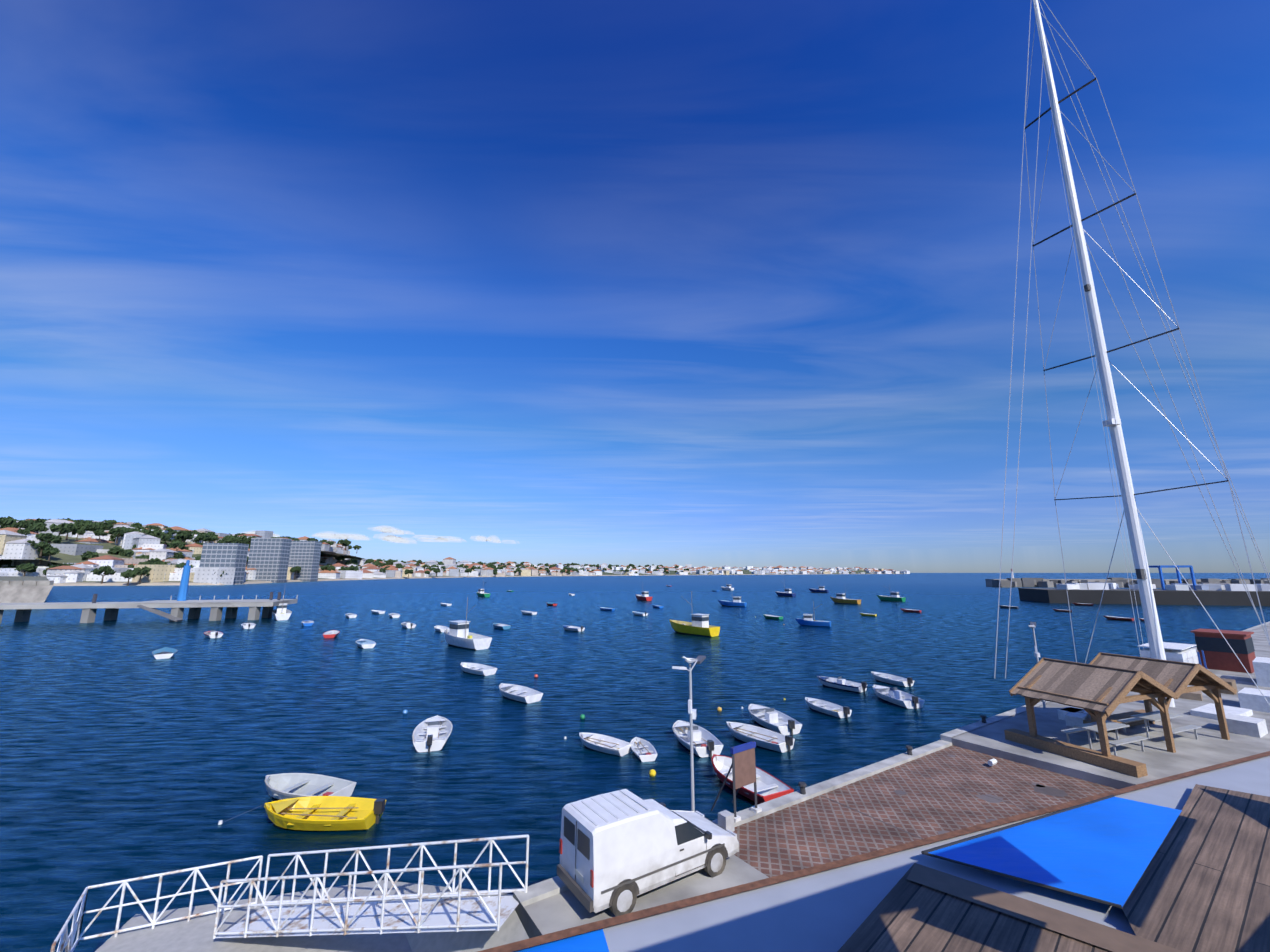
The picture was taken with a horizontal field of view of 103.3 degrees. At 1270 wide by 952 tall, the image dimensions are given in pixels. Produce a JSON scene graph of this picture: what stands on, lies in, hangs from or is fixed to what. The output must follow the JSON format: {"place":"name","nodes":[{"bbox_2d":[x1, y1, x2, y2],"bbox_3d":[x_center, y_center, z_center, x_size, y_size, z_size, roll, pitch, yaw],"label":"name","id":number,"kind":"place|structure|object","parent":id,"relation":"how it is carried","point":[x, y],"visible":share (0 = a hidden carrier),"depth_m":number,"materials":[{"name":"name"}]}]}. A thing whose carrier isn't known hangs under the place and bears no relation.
{"place":"outdoors","nodes":[
{"label":"outdoors","id":0,"kind":"place"},
{"bbox_2d":[242,526,514,543],"bbox_3d":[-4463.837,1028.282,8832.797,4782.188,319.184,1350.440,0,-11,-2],"label":"cloud","id":1,"kind":"structure","parent":0,"point":[393,538],"depth_m":8717.95,"materials":[{"name":"white"}]},
{"bbox_2d":[0,519,909,584],"bbox_3d":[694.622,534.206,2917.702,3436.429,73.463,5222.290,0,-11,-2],"label":"town","id":2,"kind":"object","parent":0,"point":[14,545],"visible":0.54,"depth_m":499.48},
{"bbox_2d":[34,536,902,585],"bbox_3d":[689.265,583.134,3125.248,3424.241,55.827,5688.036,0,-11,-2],"label":"land","id":3,"kind":"structure","parent":0,"point":[60,558],"depth_m":467.69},
{"bbox_2d":[4,544,375,581],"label":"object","id":4,"kind":"object","parent":3,"relation":"on","point":[75,549],"visible":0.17,"depth_m":405.25,"materials":[{"name":"white"}]},
{"bbox_2d":[199,538,321,583],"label":"apartment buildings","id":5,"kind":"structure","parent":3,"relation":"on","point":[271,559],"depth_m":461.31,"materials":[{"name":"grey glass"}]},
{"bbox_2d":[0,516,704,585],"bbox_3d":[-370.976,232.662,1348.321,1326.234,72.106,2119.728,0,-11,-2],"label":"trees","id":6,"kind":"object","parent":3,"relation":"on","point":[44,547],"visible":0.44,"depth_m":489.57,"materials":[{"name":"green plant"}]},
{"bbox_2d":[0,573,1269,951],"bbox_3d":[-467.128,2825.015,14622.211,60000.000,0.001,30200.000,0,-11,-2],"label":"water","id":7,"kind":"structure","parent":0,"point":[124,753],"depth_m":35.42,"materials":[{"name":"blue liquid"}]},
{"bbox_2d":[0,576,53,602],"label":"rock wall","id":8,"kind":"structure","parent":7,"relation":"in","point":[25,589],"depth_m":139.40,"materials":[{"name":"grey stone"}]},
{"bbox_2d":[0,560,297,623],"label":"pier","id":9,"kind":"structure","parent":7,"relation":"in","point":[89,609],"depth_m":96.43,"materials":[{"name":"grey concrete"}]},
{"bbox_2d":[95,880,528,951],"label":"deck","id":10,"kind":"structure","parent":7,"relation":"in","point":[194,934],"depth_m":11.18,"materials":[{"name":"grey metal"}]},
{"bbox_2d":[50,834,528,951],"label":"railings","id":11,"kind":"object","parent":10,"relation":"on","point":[452,914],"visible":1,"depth_m":10.82,"materials":[{"name":"metal"}]},
{"bbox_2d":[513,892,541,937],"bbox_3d":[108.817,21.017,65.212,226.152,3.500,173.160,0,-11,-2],"label":"ramp","id":12,"kind":"structure","parent":7,"relation":"in","point":[530,927],"depth_m":9.85,"materials":[{"name":"grey metal"}]},
{"bbox_2d":[513,623,1269,906],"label":"kerb","id":13,"kind":"structure","parent":12,"relation":"on","point":[544,889],"depth_m":15.12,"materials":[{"name":"grey concrete"}]},
{"bbox_2d":[403,674,721,775],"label":"buoys","id":14,"kind":"object","parent":7,"relation":"in","point":[652,772],"visible":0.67,"depth_m":31.79},
{"bbox_2d":[152,577,1159,830],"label":"moored boats","id":15,"kind":"object","parent":7,"relation":"on","point":[306,801],"visible":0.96,"depth_m":27.58,"materials":[{"name":"white plastic"}]},
{"bbox_2d":[985,565,1269,605],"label":"breakwater","id":16,"kind":"object","parent":7,"relation":"in","point":[1224,592],"visible":0.94,"depth_m":150.17,"materials":[{"name":"grey concrete"}]},
{"bbox_2d":[0,0,1269,572],"label":"sky","id":17,"kind":"structure","parent":0,"point":[698,283],"materials":[{"name":"blue"}]},
{"bbox_2d":[524,855,768,934],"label":"concrete quay","id":18,"kind":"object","parent":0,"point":[567,909],"visible":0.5,"depth_m":10.48,"materials":[{"name":"concrete"}]},
{"bbox_2d":[557,789,738,915],"bbox_3d":[0.372,8.129,11.354,3.942,1.701,1.854,7,-13,-33],"label":"van","id":19,"kind":"object","parent":18,"relation":"on","point":[620,851],"visible":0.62,"depth_m":10.51,"materials":[{"name":"paint"}]},
{"bbox_2d":[734,745,1116,877],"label":"paving","id":20,"kind":"structure","parent":0,"point":[815,831],"depth_m":14.44,"materials":[{"name":"brown brick"}]},
{"bbox_2d":[711,741,761,831],"bbox_3d":[2.598,8.527,14.101,1.612,1.900,1.127,10,-15,-42],"label":"sign","id":21,"kind":"object","parent":20,"relation":"on","point":[743,766],"visible":0.94,"depth_m":13.95,"materials":[{"name":"brown wood"}]},
{"bbox_2d":[798,284,1146,838],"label":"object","id":22,"kind":"object","parent":20,"relation":"on","point":[1052,791],"visible":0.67,"depth_m":15.63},
{"bbox_2d":[603,755,1269,951],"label":"grey roof","id":23,"kind":"structure","parent":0,"point":[830,910],"depth_m":5.47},
{"bbox_2d":[513,928,608,951],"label":"blue strip","id":24,"kind":"object","parent":23,"relation":"on","point":[593,941],"depth_m":4.88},
{"bbox_2d":[837,863,1111,951],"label":"deck","id":25,"kind":"structure","parent":23,"relation":"on","point":[906,915],"depth_m":4.84,"materials":[{"name":"brown wood"}]},
{"bbox_2d":[907,863,1183,951],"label":"deck border","id":26,"kind":"object","parent":25,"relation":"on","point":[1088,931],"depth_m":5.05,"materials":[{"name":"brown wood"}]},
{"bbox_2d":[1122,784,1269,951],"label":"deck","id":27,"kind":"structure","parent":23,"relation":"on","point":[1203,884],"depth_m":5.73,"materials":[{"name":"brown wood"}]},
{"bbox_2d":[921,795,1121,907],"bbox_3d":[5.821,4.716,6.367,4.244,0.020,1.552,5,-12,-22],"label":"awning frame","id":28,"kind":"object","parent":27,"relation":"on","point":[924,852],"depth_m":6.23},
{"bbox_2d":[928,797,1181,906],"bbox_3d":[5.987,4.738,6.430,4.579,0.001,1.532,5,-12,-22],"label":"awning","id":29,"kind":"object","parent":28,"relation":"on","point":[1105,849],"depth_m":6.38,"materials":[{"name":"blue fabric"}]},
{"bbox_2d":[951,624,1269,788],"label":"concrete quay","id":30,"kind":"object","parent":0,"point":[1210,746],"visible":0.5,"depth_m":19.36,"materials":[{"name":"concrete"}]},
{"bbox_2d":[672,622,1045,811],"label":"lamps","id":31,"kind":"object","parent":30,"relation":"on","point":[699,659],"visible":0.83,"depth_m":14.15,"materials":[{"name":"metal"}]},
{"bbox_2d":[940,621,1269,742],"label":"kerb","id":32,"kind":"structure","parent":30,"relation":"on","point":[946,736],"depth_m":21.89,"materials":[{"name":"grey concrete"}]},
{"bbox_2d":[1004,652,1235,777],"bbox_3d":[19.293,8.766,19.628,9.113,2.980,4.040,4,-12,-21],"label":"shelter","id":33,"kind":"object","parent":30,"relation":"on","point":[1099,687],"visible":0.9,"depth_m":18.66,"materials":[{"name":"brown wood"}]},
{"bbox_2d":[1060,711,1201,755],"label":"picnic tables","id":34,"kind":"object","parent":30,"relation":"on","point":[1155,716],"visible":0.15,"depth_m":19.15,"materials":[{"name":"paint"}]},
{"bbox_2d":[994,0,1269,706],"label":"mast","id":35,"kind":"object","parent":30,"relation":"on","point":[1151,619],"visible":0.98,"depth_m":28.17,"materials":[{"name":"metal"}]},
{"bbox_2d":[1057,629,1269,737],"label":"clutter","id":36,"kind":"object","parent":30,"relation":"on","point":[1215,651],"visible":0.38,"depth_m":29.04,"materials":[{"name":"white"}]},
{"bbox_3d":[12.781,7.204,9.743,28.932,2.850,10.025,0,-11,-2],"label":"building wall","id":37,"kind":"object","parent":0,"visible":0},
{"bbox_2d":[478,751,1269,951],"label":"rust edge","id":38,"kind":"object","parent":37,"relation":"on","point":[562,934],"depth_m":6.06,"materials":[{"name":"brown metal"}]}
]}

